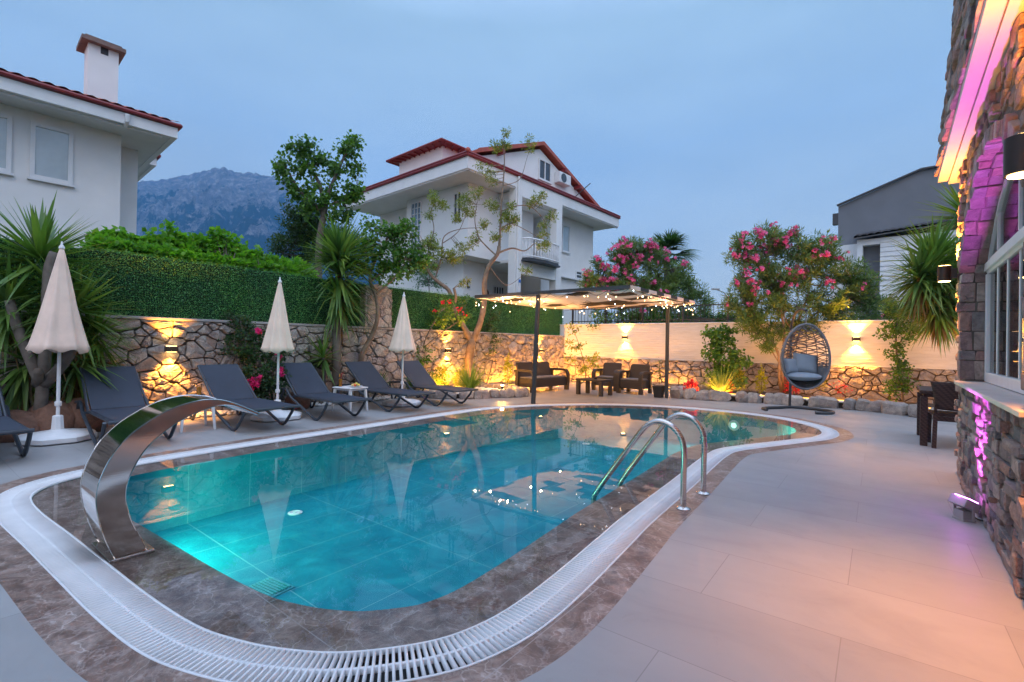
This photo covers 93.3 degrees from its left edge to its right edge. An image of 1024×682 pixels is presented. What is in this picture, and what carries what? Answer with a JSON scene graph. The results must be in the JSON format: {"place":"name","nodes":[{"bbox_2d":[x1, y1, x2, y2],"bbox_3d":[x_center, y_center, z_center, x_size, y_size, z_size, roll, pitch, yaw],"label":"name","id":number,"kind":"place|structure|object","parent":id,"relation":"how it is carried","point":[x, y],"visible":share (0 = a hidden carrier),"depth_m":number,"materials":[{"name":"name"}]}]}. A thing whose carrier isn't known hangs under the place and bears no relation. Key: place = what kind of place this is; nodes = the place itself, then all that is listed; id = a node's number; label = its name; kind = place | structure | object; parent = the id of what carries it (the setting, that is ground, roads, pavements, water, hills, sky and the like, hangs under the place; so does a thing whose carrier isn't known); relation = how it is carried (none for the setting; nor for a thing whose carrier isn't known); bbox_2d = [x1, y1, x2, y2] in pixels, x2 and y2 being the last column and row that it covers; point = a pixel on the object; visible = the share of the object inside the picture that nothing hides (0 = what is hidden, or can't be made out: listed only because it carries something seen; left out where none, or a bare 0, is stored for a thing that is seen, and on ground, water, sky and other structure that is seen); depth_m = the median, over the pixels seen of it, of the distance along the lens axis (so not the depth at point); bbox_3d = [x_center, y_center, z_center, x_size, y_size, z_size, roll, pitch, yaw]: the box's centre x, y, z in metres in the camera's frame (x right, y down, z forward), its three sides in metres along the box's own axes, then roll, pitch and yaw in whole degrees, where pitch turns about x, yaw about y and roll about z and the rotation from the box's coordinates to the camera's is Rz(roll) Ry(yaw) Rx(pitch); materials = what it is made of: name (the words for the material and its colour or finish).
{"place":"outdoors","nodes":[
{"label":"outdoors","id":0,"kind":"place"},
{"bbox_2d":[0,33,182,247],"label":"white house","id":1,"kind":"structure","parent":0,"point":[94,151],"depth_m":11.69,"materials":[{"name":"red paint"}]},
{"bbox_2d":[0,113,13,176],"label":"window","id":2,"kind":"structure","parent":1,"relation":"in","point":[6,120],"depth_m":10.86,"materials":[{"name":"white metal"}]},
{"bbox_2d":[27,121,74,187],"bbox_3d":[-10.871,-4.400,11.421,0.100,1.350,0.820,1,-1,41],"label":"window","id":3,"kind":"structure","parent":1,"relation":"in","point":[51,147],"depth_m":11.42,"materials":[{"name":"glass"}]},
{"bbox_2d":[136,167,378,284],"bbox_3d":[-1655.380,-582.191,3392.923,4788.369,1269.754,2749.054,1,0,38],"label":"mountain","id":4,"kind":"structure","parent":0,"point":[246,205],"depth_m":2831.50,"materials":[{"name":"stone"}]},
{"bbox_2d":[126,408,795,610],"bbox_3d":[0.578,1.644,6.449,4.695,0.598,8.910,1,0,38],"label":"pool basin","id":5,"kind":"object","parent":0,"point":[407,516],"visible":0.62,"depth_m":5.49,"materials":[{"name":"liquid"}]},
{"bbox_2d":[248,577,294,597],"bbox_3d":[-1.865,1.872,3.643,0.300,0.020,0.300,1,0,30],"label":"drain","id":6,"kind":"object","parent":5,"relation":"on","point":[273,587],"visible":0.66,"depth_m":3.67,"materials":[{"name":"plastic"}]},
{"bbox_2d":[288,510,302,514],"bbox_3d":[-2.375,1.877,5.291,0.150,0.014,0.150,1,0,38],"label":"floor inlet","id":7,"kind":"object","parent":5,"relation":"on","point":[295,512],"visible":1,"depth_m":5.28,"materials":[{"name":"white plastic"}]},
{"bbox_2d":[32,406,820,650],"bbox_3d":[0.583,1.345,6.451,5.367,0.001,9.582,1,0,38],"label":"pool rim","id":8,"kind":"object","parent":5,"relation":"on","point":[181,582],"visible":0.85,"depth_m":2.59,"materials":[{"name":"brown stone"}]},
{"bbox_2d":[80,395,258,563],"bbox_3d":[-2.202,0.824,3.165,0.400,0.900,0.885,1,0,38],"label":"waterfall fountain","id":9,"kind":"object","parent":8,"relation":"on","point":[121,447],"visible":0.99,"depth_m":2.85,"materials":[{"name":"silver metal"}]},
{"bbox_2d":[728,420,738,430],"bbox_3d":[4.219,1.605,9.188,0.200,0.200,0.032,1,-1,41],"label":"pool lamp","id":10,"kind":"object","parent":5,"relation":"attached to","point":[733,425],"visible":1,"depth_m":9.18,"materials":[{"name":"glass"}]},
{"bbox_2d":[0,0,953,323],"label":"sky","id":11,"kind":"structure","parent":0,"point":[705,121],"materials":[{"name":"blue"}]},
{"bbox_2d":[0,382,1023,681],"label":"pool deck","id":12,"kind":"structure","parent":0,"point":[862,554],"depth_m":2.72,"materials":[{"name":"tile"}]},
{"bbox_2d":[0,385,34,456],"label":"sun lounger","id":13,"kind":"object","parent":12,"relation":"on","point":[9,425],"visible":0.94,"depth_m":5.04,"materials":[{"name":"plastic"}]},
{"bbox_2d":[0,410,39,442],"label":"boulder","id":14,"kind":"object","parent":12,"relation":"on","point":[28,419],"visible":0.36,"depth_m":5.85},
{"bbox_2d":[27,400,75,430],"bbox_3d":[-5.928,1.047,6.214,0.640,0.552,0.591,1,0,38],"label":"boulder","id":15,"kind":"object","parent":12,"relation":"on","point":[45,414],"visible":0.3,"depth_m":6.07,"materials":[{"name":"stone"}]},
{"bbox_2d":[14,241,97,445],"bbox_3d":[-5.518,-0.002,5.893,0.726,2.430,0.726,1,-1,44],"label":"closed parasol","id":16,"kind":"object","parent":12,"relation":"on","point":[58,329],"visible":0.98,"depth_m":5.79,"materials":[{"name":"beige fabric"}]},
{"bbox_2d":[0,191,143,410],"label":"yucca","id":17,"kind":"object","parent":12,"relation":"on","point":[33,379],"visible":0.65,"depth_m":6.20,"materials":[{"name":"green plant"}]},
{"bbox_2d":[63,397,107,431],"bbox_3d":[-5.786,1.048,6.497,0.645,0.592,0.606,1,0,38],"label":"boulder","id":18,"kind":"object","parent":12,"relation":"on","point":[95,423],"visible":0.24,"depth_m":6.34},
{"bbox_2d":[74,366,177,445],"bbox_3d":[-4.970,0.797,6.183,2.082,0.872,0.732,1,0,39],"label":"sun lounger","id":19,"kind":"object","parent":12,"relation":"on","point":[123,399],"visible":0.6,"depth_m":6.40,"materials":[{"name":"plastic"}]},
{"bbox_2d":[180,395,215,432],"bbox_3d":[-4.477,1.017,6.810,0.499,0.440,0.428,1,-1,44],"label":"side table","id":20,"kind":"object","parent":12,"relation":"on","point":[205,419],"visible":0.34,"depth_m":6.78,"materials":[{"name":"white plastic"}]},
{"bbox_2d":[196,383,201,394],"bbox_3d":[-4.485,0.704,6.925,0.068,0.184,0.068,1,0,38],"label":"juice glass","id":21,"kind":"object","parent":20,"relation":"on","point":[198,390],"visible":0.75,"depth_m":6.91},
{"bbox_2d":[188,364,300,430],"bbox_3d":[-4.073,0.820,7.291,2.082,0.872,0.732,1,0,37],"label":"sun lounger","id":22,"kind":"object","parent":12,"relation":"on","point":[229,382],"visible":0.9,"depth_m":7.48,"materials":[{"name":"plastic"}]},
{"bbox_2d":[250,277,301,421],"bbox_3d":[-3.767,0.111,7.796,0.726,2.290,0.726,1,0,27],"label":"closed parasol","id":23,"kind":"object","parent":12,"relation":"on","point":[277,340],"visible":0.98,"depth_m":7.68,"materials":[{"name":"beige fabric"}]},
{"bbox_2d":[0,311,564,412],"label":"stone wall","id":24,"kind":"structure","parent":12,"relation":"on","point":[162,372],"depth_m":9.39,"materials":[{"name":"stone"}]},
{"bbox_2d":[164,346,177,351],"bbox_3d":[-5.393,0.127,7.650,0.085,0.094,0.170,1,0,38],"label":"garden lamp","id":25,"kind":"object","parent":24,"relation":"attached to","point":[170,348],"visible":1,"depth_m":7.61,"materials":[{"name":"brown metal"}]},
{"bbox_2d":[0,235,563,335],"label":"hedge screen","id":26,"kind":"object","parent":24,"relation":"on","point":[162,287],"visible":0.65,"depth_m":8.59,"materials":[{"name":"green plant"}]},
{"bbox_2d":[359,284,392,327],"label":"stone pillar","id":27,"kind":"structure","parent":24,"relation":"on","point":[385,301],"depth_m":10.80,"materials":[{"name":"stone"}]},
{"bbox_2d":[284,391,309,409],"bbox_3d":[-3.983,1.141,9.019,0.489,0.426,0.447,1,0,38],"label":"boulder","id":28,"kind":"object","parent":12,"relation":"on","point":[304,403],"visible":0.3,"depth_m":8.85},
{"bbox_2d":[270,362,371,420],"bbox_3d":[-3.309,0.840,8.295,2.082,0.872,0.732,1,0,39],"label":"sun lounger","id":29,"kind":"object","parent":12,"relation":"on","point":[306,380],"visible":0.93,"depth_m":8.43,"materials":[{"name":"plastic"}]},
{"bbox_2d":[331,385,367,410],"bbox_3d":[-2.960,1.057,8.835,0.500,0.440,0.428,1,0,30],"label":"side table","id":30,"kind":"object","parent":12,"relation":"on","point":[346,388],"visible":0.83,"depth_m":8.74,"materials":[{"name":"white plastic"}]},
{"bbox_2d":[349,383,361,386],"bbox_3d":[-2.843,0.797,8.787,0.240,0.082,0.240,1,0,38],"label":"fruit plate","id":31,"kind":"object","parent":30,"relation":"on","point":[355,385],"visible":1,"depth_m":8.77,"materials":[{"name":"food"}]},
{"bbox_2d":[336,361,434,411],"bbox_3d":[-2.477,0.862,9.386,2.082,0.872,0.732,1,0,36],"label":"sun lounger","id":32,"kind":"object","parent":12,"relation":"on","point":[368,375],"visible":0.91,"depth_m":9.54,"materials":[{"name":"plastic"}]},
{"bbox_2d":[382,293,420,406],"bbox_3d":[-2.210,0.151,9.791,0.726,2.290,0.726,1,0,10],"label":"closed parasol","id":33,"kind":"object","parent":12,"relation":"on","point":[402,340],"visible":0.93,"depth_m":9.67,"materials":[{"name":"beige fabric"}]},
{"bbox_2d":[0,402,853,681],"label":"marble border","id":34,"kind":"object","parent":12,"relation":"on","point":[76,636],"visible":0.97,"depth_m":2.26,"materials":[{"name":"stone"}]},
{"bbox_2d":[591,412,709,510],"bbox_3d":[1.207,1.251,4.242,0.875,1.238,0.630,1,0,38],"label":"pool ladder","id":35,"kind":"object","parent":34,"relation":"on","point":[664,423],"visible":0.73,"depth_m":4.19,"materials":[{"name":"silver metal"}]},
{"bbox_2d":[389,360,478,405],"bbox_3d":[-1.701,0.882,10.290,2.082,0.872,0.732,1,0,40],"label":"sun lounger","id":36,"kind":"object","parent":12,"relation":"on","point":[417,374],"visible":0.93,"depth_m":10.45,"materials":[{"name":"plastic"}]},
{"bbox_2d":[419,382,528,398],"bbox_3d":[-0.858,1.232,11.816,2.113,0.243,2.665,1,0,38],"label":"rock edging","id":37,"kind":"object","parent":12,"relation":"on","point":[510,392],"visible":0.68,"depth_m":11.30,"materials":[{"name":"stone"}]},
{"bbox_2d":[481,306,503,382],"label":"climbing shrub","id":38,"kind":"object","parent":12,"relation":"on","point":[487,325],"visible":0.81,"depth_m":13.88,"materials":[{"name":"green plant"}]},
{"bbox_2d":[514,362,569,392],"bbox_3d":[0.834,0.988,13.475,0.746,0.778,1.626,1,-1,42],"label":"rattan sofa","id":39,"kind":"object","parent":12,"relation":"on","point":[546,377],"visible":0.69,"depth_m":13.37,"materials":[{"name":"wicker"}]},
{"bbox_2d":[562,321,601,383],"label":"corner shrub","id":40,"kind":"object","parent":12,"relation":"on","point":[584,367],"visible":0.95,"depth_m":15.51,"materials":[{"name":"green plant"}]},
{"bbox_2d":[474,285,694,403],"bbox_3d":[1.794,0.174,11.670,3.950,2.412,3.795,1,0,38],"label":"canopy shelter","id":41,"kind":"object","parent":12,"relation":"on","point":[576,300],"visible":0.94,"depth_m":10.67,"materials":[{"name":"fabric"}]},
{"bbox_2d":[475,289,695,314],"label":"string lights","id":42,"kind":"object","parent":41,"relation":"hanging from","point":[592,302],"visible":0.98,"depth_m":10.66,"materials":[{"name":"white plastic"}]},
{"bbox_2d":[576,378,612,396],"bbox_3d":[2.127,1.185,12.504,0.800,0.410,0.540,1,-1,43],"label":"coffee table","id":43,"kind":"object","parent":12,"relation":"on","point":[587,385],"visible":1,"depth_m":12.40,"materials":[{"name":"brown wicker"}]},
{"bbox_2d":[591,362,623,390],"bbox_3d":[2.792,1.026,13.980,0.746,0.778,0.746,1,0,32],"label":"rattan armchair","id":44,"kind":"object","parent":12,"relation":"on","point":[609,370],"visible":0.73,"depth_m":13.98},
{"bbox_2d":[616,364,652,394],"bbox_3d":[3.346,1.030,13.162,0.746,0.778,0.747,1,0,40],"label":"rattan armchair","id":45,"kind":"object","parent":12,"relation":"on","point":[639,377],"visible":1,"depth_m":13.09,"materials":[{"name":"wicker"}]},
{"bbox_2d":[652,357,664,397],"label":"potted plant","id":46,"kind":"object","parent":12,"relation":"on","point":[658,391],"visible":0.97,"depth_m":12.04,"materials":[{"name":"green plant"}]},
{"bbox_2d":[559,320,958,403],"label":"garden wall","id":47,"kind":"structure","parent":12,"relation":"on","point":[861,368],"depth_m":12.98,"materials":[{"name":"paint"}]},
{"bbox_2d":[570,301,779,323],"bbox_3d":[4.644,-0.860,14.943,6.600,0.620,0.050,1,0,38],"label":"metal fence","id":48,"kind":"object","parent":47,"relation":"on","point":[642,320],"visible":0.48,"depth_m":15.27,"materials":[{"name":"metal"}]},
{"bbox_2d":[852,337,860,340],"bbox_3d":[8.370,-0.046,11.751,0.170,0.094,0.085,1,0,38],"label":"garden lamp","id":49,"kind":"object","parent":47,"relation":"attached to","point":[856,338],"visible":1,"depth_m":11.71,"materials":[{"name":"brown metal"}]},
{"bbox_2d":[761,308,834,414],"bbox_3d":[5.843,0.383,9.790,1.228,2.104,1.054,1,0,-21],"label":"egg chair","id":50,"kind":"object","parent":12,"relation":"on","point":[802,371],"visible":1,"depth_m":9.66,"materials":[{"name":"grey wicker"}]},
{"bbox_2d":[669,386,956,418],"bbox_3d":[6.864,1.319,10.252,7.027,0.318,0.923,1,0,38],"label":"rock edging","id":51,"kind":"object","parent":12,"relation":"on","point":[881,406],"visible":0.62,"depth_m":10.76,"materials":[{"name":"stone"}]},
{"bbox_2d":[699,388,934,414],"bbox_3d":[7.508,1.429,10.938,6.700,0.110,2.320,1,0,38],"label":"planting bed","id":52,"kind":"object","parent":12,"relation":"on","point":[840,405],"visible":0.04,"depth_m":11.55,"materials":[{"name":"soil"}]},
{"bbox_2d":[683,378,698,390],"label":"red flowers","id":53,"kind":"object","parent":52,"relation":"on","point":[690,383],"visible":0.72,"depth_m":12.05,"materials":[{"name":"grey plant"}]},
{"bbox_2d":[700,323,753,387],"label":"leafy bush","id":54,"kind":"object","parent":52,"relation":"on","point":[718,338],"visible":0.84,"depth_m":12.34,"materials":[{"name":"green plant"}]},
{"bbox_2d":[698,362,755,391],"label":"grass clump","id":55,"kind":"object","parent":52,"relation":"on","point":[721,384],"visible":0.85,"depth_m":11.76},
{"bbox_2d":[733,367,746,391],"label":"golden conifer","id":56,"kind":"object","parent":52,"relation":"on","point":[740,375],"visible":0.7,"depth_m":12.30,"materials":[{"name":"green plant"}]},
{"bbox_2d":[752,363,767,393],"bbox_3d":[6.392,0.986,12.351,0.405,0.894,0.360,1,0,-2],"label":"golden conifer","id":57,"kind":"object","parent":52,"relation":"on","point":[761,381],"visible":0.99,"depth_m":12.34,"materials":[{"name":"yellow plant"}]},
{"bbox_2d":[782,376,799,394],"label":"red flowers","id":58,"kind":"object","parent":52,"relation":"on","point":[787,386],"visible":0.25,"depth_m":12.29,"materials":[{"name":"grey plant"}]},
{"bbox_2d":[717,219,892,393],"bbox_3d":[7.428,-0.804,12.378,4.475,4.635,1.400,1,0,-1],"label":"oleander","id":59,"kind":"object","parent":52,"relation":"on","point":[858,289],"visible":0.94,"depth_m":12.15,"materials":[{"name":"green plant"}]},
{"bbox_2d":[731,394,930,409],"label":"white pebbles","id":60,"kind":"object","parent":52,"relation":"on","point":[733,395],"visible":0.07,"depth_m":10.97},
{"bbox_2d":[871,298,924,402],"bbox_3d":[8.847,0.243,10.973,1.176,2.514,0.679,1,0,11],"label":"climbing rose","id":61,"kind":"object","parent":52,"relation":"on","point":[899,371],"visible":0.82,"depth_m":10.93,"materials":[{"name":"green plant"}]},
{"bbox_2d":[869,180,961,356],"bbox_3d":[8.689,-1.088,9.603,3.633,5.174,2.024,1,0,-30],"label":"yucca","id":62,"kind":"object","parent":52,"relation":"on","point":[930,299],"visible":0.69,"depth_m":9.14,"materials":[{"name":"green plant"}]},
{"bbox_2d":[917,386,933,445],"bbox_3d":[6.239,1.051,6.651,1.000,0.745,1.100,1,0,38],"label":"dining table","id":63,"kind":"object","parent":12,"relation":"on","point":[924,393],"visible":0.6,"depth_m":6.51,"materials":[{"name":"brown wicker"}]},
{"bbox_2d":[928,381,958,447],"bbox_3d":[5.880,0.980,6.417,0.560,0.880,0.578,1,0,34],"label":"dining chair","id":64,"kind":"object","parent":12,"relation":"on","point":[945,394],"visible":0.35,"depth_m":6.34,"materials":[{"name":"brown wicker"}]},
{"bbox_2d":[948,493,982,521],"bbox_3d":[3.470,1.265,3.653,0.208,0.179,0.226,1,0,3],"label":"floodlight","id":65,"kind":"object","parent":12,"relation":"on","point":[967,510],"visible":0.96,"depth_m":3.63,"materials":[{"name":"white metal"}]},
{"bbox_2d":[934,0,1023,598],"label":"stone house","id":66,"kind":"structure","parent":12,"relation":"on","point":[982,117],"depth_m":3.75,"materials":[{"name":"grey stone"}]},
{"bbox_2d":[937,265,957,281],"bbox_3d":[4.622,-0.715,5.134,0.160,0.168,0.120,1,0,38],"label":"wall lamp","id":67,"kind":"object","parent":66,"relation":"attached to","point":[946,273],"visible":1,"depth_m":5.09,"materials":[{"name":"brown metal"}]},
{"bbox_2d":[984,179,1023,393],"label":"window","id":68,"kind":"structure","parent":66,"relation":"in","point":[1004,267],"depth_m":3.92,"materials":[{"name":"white metal"}]},
{"bbox_2d":[1003,133,1023,178],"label":"wall lamp","id":69,"kind":"object","parent":66,"relation":"attached to","point":[1013,156],"visible":1,"depth_m":2.04,"materials":[{"name":"brown metal"}]},
{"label":"planting bed","id":70,"kind":"structure","parent":12,"relation":"on","visible":0},
{"bbox_2d":[108,395,413,425],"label":"white pebbles","id":71,"kind":"object","parent":70,"relation":"on","point":[220,412],"visible":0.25,"depth_m":8.24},
{"bbox_2d":[218,309,292,411],"bbox_3d":[-4.529,0.253,8.414,1.381,2.006,0.867,1,0,-11],"label":"rose bush","id":72,"kind":"object","parent":71,"relation":"on","point":[267,378],"visible":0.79,"depth_m":8.36,"materials":[{"name":"green plant"}]},
{"bbox_2d":[298,326,345,403],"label":"yucca","id":73,"kind":"object","parent":70,"relation":"on","point":[323,360],"visible":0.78,"depth_m":9.48,"materials":[{"name":"green plant"}]},
{"bbox_2d":[294,211,386,393],"bbox_3d":[-3.539,-0.706,9.986,1.898,3.976,1.944,1,0,-34],"label":"yucca","id":74,"kind":"object","parent":70,"relation":"on","point":[342,260],"visible":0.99,"depth_m":9.76,"materials":[{"name":"green plant"}]},
{"bbox_2d":[345,213,436,396],"bbox_3d":[-2.689,-0.782,10.724,2.011,4.205,0.987,1,0,-16],"label":"fruit tree","id":75,"kind":"object","parent":70,"relation":"on","point":[415,257],"visible":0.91,"depth_m":10.63,"materials":[{"name":"green plant"}]},
{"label":"planting bed","id":76,"kind":"structure","parent":12,"relation":"on","visible":0},
{"bbox_2d":[406,293,472,390],"bbox_3d":[-1.825,0.060,12.058,1.967,2.635,0.837,1,0,-35],"label":"flowering bush","id":77,"kind":"object","parent":76,"relation":"on","point":[437,315],"visible":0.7,"depth_m":12.05,"materials":[{"name":"green plant"}]},
{"bbox_2d":[434,363,452,384],"bbox_3d":[-1.761,0.886,11.993,0.504,0.727,0.578,1,0,38],"label":"golden conifer","id":78,"kind":"object","parent":76,"relation":"on","point":[444,369],"visible":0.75,"depth_m":11.97,"materials":[{"name":"yellow plant"}]},
{"bbox_2d":[452,368,465,386],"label":"golden conifer","id":79,"kind":"object","parent":76,"relation":"on","point":[455,378],"visible":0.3,"depth_m":12.06,"materials":[{"name":"yellow plant"}]},
{"bbox_2d":[436,355,492,387],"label":"grass clump","id":80,"kind":"object","parent":76,"relation":"on","point":[468,381],"visible":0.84,"depth_m":11.55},
{"bbox_2d":[424,387,504,393],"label":"white pebbles","id":81,"kind":"object","parent":76,"relation":"on","point":[482,388],"visible":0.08,"depth_m":12.20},
{"bbox_2d":[419,127,558,376],"bbox_3d":[-0.689,-2.211,13.019,3.904,7.111,0.664,1,0,0],"label":"forked tree","id":82,"kind":"object","parent":76,"relation":"on","point":[470,337],"visible":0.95,"depth_m":12.98,"materials":[{"name":"green plant"}]},
{"bbox_2d":[502,353,512,384],"bbox_3d":[-0.103,0.792,13.400,0.381,0.990,0.402,1,0,38],"label":"golden conifer","id":83,"kind":"object","parent":76,"relation":"on","point":[507,363],"visible":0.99,"depth_m":13.39,"materials":[{"name":"yellow plant"}]},
{"bbox_2d":[832,165,960,244],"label":"grey building","id":84,"kind":"structure","parent":0,"point":[894,203],"depth_m":20.66,"materials":[{"name":"paint"}]},
{"label":"ground","id":85,"kind":"structure","parent":0,"visible":0},
{"bbox_2d":[77,218,319,277],"bbox_3d":[-5.835,-0.558,9.585,1.406,3.581,4.185,1,0,38],"label":"shrub","id":86,"kind":"object","parent":85,"relation":"on","point":[218,247],"visible":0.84,"depth_m":9.44,"materials":[{"name":"green plant"}]},
{"bbox_2d":[264,199,367,268],"bbox_3d":[-5.411,-1.401,13.429,2.772,5.338,1.584,1,0,-2],"label":"evergreen tree","id":87,"kind":"object","parent":85,"relation":"on","point":[298,230],"visible":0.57,"depth_m":13.22,"materials":[{"name":"green plant"}]},
{"bbox_2d":[271,129,368,278],"bbox_3d":[-4.989,-2.095,12.499,2.482,6.726,1.004,1,0,-8],"label":"broadleaf tree","id":88,"kind":"object","parent":85,"relation":"on","point":[349,147],"visible":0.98,"depth_m":12.47,"materials":[{"name":"green plant"}]},
{"bbox_2d":[413,268,446,292],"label":"shrub","id":89,"kind":"object","parent":85,"relation":"on","point":[425,281],"visible":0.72,"depth_m":13.54,"materials":[{"name":"green plant"}]},
{"bbox_2d":[344,138,620,323],"bbox_3d":[-0.993,-4.142,23.594,8.800,11.100,10.940,1,-1,41],"label":"villa","id":90,"kind":"object","parent":85,"relation":"on","point":[445,168],"visible":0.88,"depth_m":20.42,"materials":[{"name":"white paint"}]},
{"bbox_2d":[410,201,421,247],"bbox_3d":[-4.111,-4.766,20.602,0.740,2.300,0.100,1,-1,41],"label":"glass block window","id":91,"kind":"structure","parent":90,"relation":"in","point":[416,208],"depth_m":20.54,"materials":[{"name":"white glass"}]},
{"bbox_2d":[451,191,462,220],"bbox_3d":[-2.138,-5.263,18.886,0.540,1.100,0.100,1,-1,41],"label":"window","id":92,"kind":"structure","parent":90,"relation":"in","point":[456,195],"depth_m":18.96,"materials":[{"name":"white metal"}]},
{"bbox_2d":[493,286,503,297],"bbox_3d":[-0.620,-1.841,22.592,0.100,1.400,0.780,1,-1,41],"label":"barred window","id":93,"kind":"structure","parent":90,"relation":"in","point":[496,290],"depth_m":22.57,"materials":[{"name":"white metal"}]},
{"bbox_2d":[538,158,551,184],"bbox_3d":[1.463,-7.479,21.305,0.100,0.930,0.940,1,-1,41],"label":"window","id":94,"kind":"structure","parent":90,"relation":"in","point":[544,167],"depth_m":21.29,"materials":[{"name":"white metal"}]},
{"bbox_2d":[562,224,570,253],"bbox_3d":[2.624,-4.935,23.398,0.100,1.350,0.700,1,-1,41],"label":"window","id":95,"kind":"structure","parent":90,"relation":"in","point":[565,228],"depth_m":23.41,"materials":[{"name":"glass"}]},
{"bbox_2d":[575,270,581,283],"bbox_3d":[3.374,-3.211,24.278,0.100,0.600,0.630,1,-1,41],"label":"window","id":96,"kind":"structure","parent":90,"relation":"in","point":[578,274],"depth_m":24.22,"materials":[{"name":"white metal"}]},
{"bbox_2d":[577,235,717,322],"bbox_3d":[4.664,-1.153,16.834,4.943,5.256,1.986,1,0,-13],"label":"oleander","id":97,"kind":"object","parent":85,"relation":"on","point":[627,260],"visible":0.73,"depth_m":16.66,"materials":[{"name":"green plant"}]},
{"bbox_2d":[586,308,743,329],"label":"hedge row","id":98,"kind":"object","parent":85,"relation":"on","point":[660,316],"visible":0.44,"depth_m":16.34,"materials":[{"name":"green plant"}]},
{"bbox_2d":[642,229,699,277],"bbox_3d":[6.218,-1.501,19.488,2.760,6.018,2.830,1,0,3],"label":"palm tree","id":99,"kind":"object","parent":85,"relation":"on","point":[668,240],"visible":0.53,"depth_m":18.93,"materials":[{"name":"green plant"}]},
{"bbox_2d":[711,288,725,311],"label":"street lamp","id":100,"kind":"object","parent":85,"relation":"on","point":[718,289],"visible":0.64,"depth_m":45.94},
{"bbox_2d":[865,294,916,319],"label":"dark shrub","id":101,"kind":"object","parent":85,"relation":"on","point":[884,315],"visible":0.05,"depth_m":13.28,"materials":[{"name":"green plant"}]},
{"bbox_2d":[830,219,958,320],"bbox_3d":[16.654,-1.706,19.550,6.403,6.792,1.180,1,-1,41],"label":"annex","id":102,"kind":"object","parent":85,"relation":"on","point":[878,251],"visible":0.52,"depth_m":20.18,"materials":[{"name":"white"}]},
{"bbox_2d":[863,245,879,319],"bbox_3d":[15.588,-1.194,20.922,0.600,5.750,0.497,1,-1,41],"label":"doorway","id":103,"kind":"structure","parent":102,"relation":"in","point":[872,253],"depth_m":20.72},
{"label":"gutter edge","id":104,"kind":"structure","parent":0,"visible":0},
{"bbox_2d":[32,407,820,681],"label":"gutter channel","id":105,"kind":"object","parent":104,"relation":"on","point":[396,672],"visible":0.02,"depth_m":1.95,"materials":[{"name":"white plastic"}]},
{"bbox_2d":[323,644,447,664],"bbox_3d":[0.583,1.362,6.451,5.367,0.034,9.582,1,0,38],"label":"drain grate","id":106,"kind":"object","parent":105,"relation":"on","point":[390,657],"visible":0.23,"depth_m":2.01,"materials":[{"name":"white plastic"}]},
{"bbox_2d":[0,403,838,681],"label":"drain grate","id":107,"kind":"object","parent":105,"relation":"on","point":[115,602],"visible":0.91,"depth_m":2.31,"materials":[{"name":"white plastic"}]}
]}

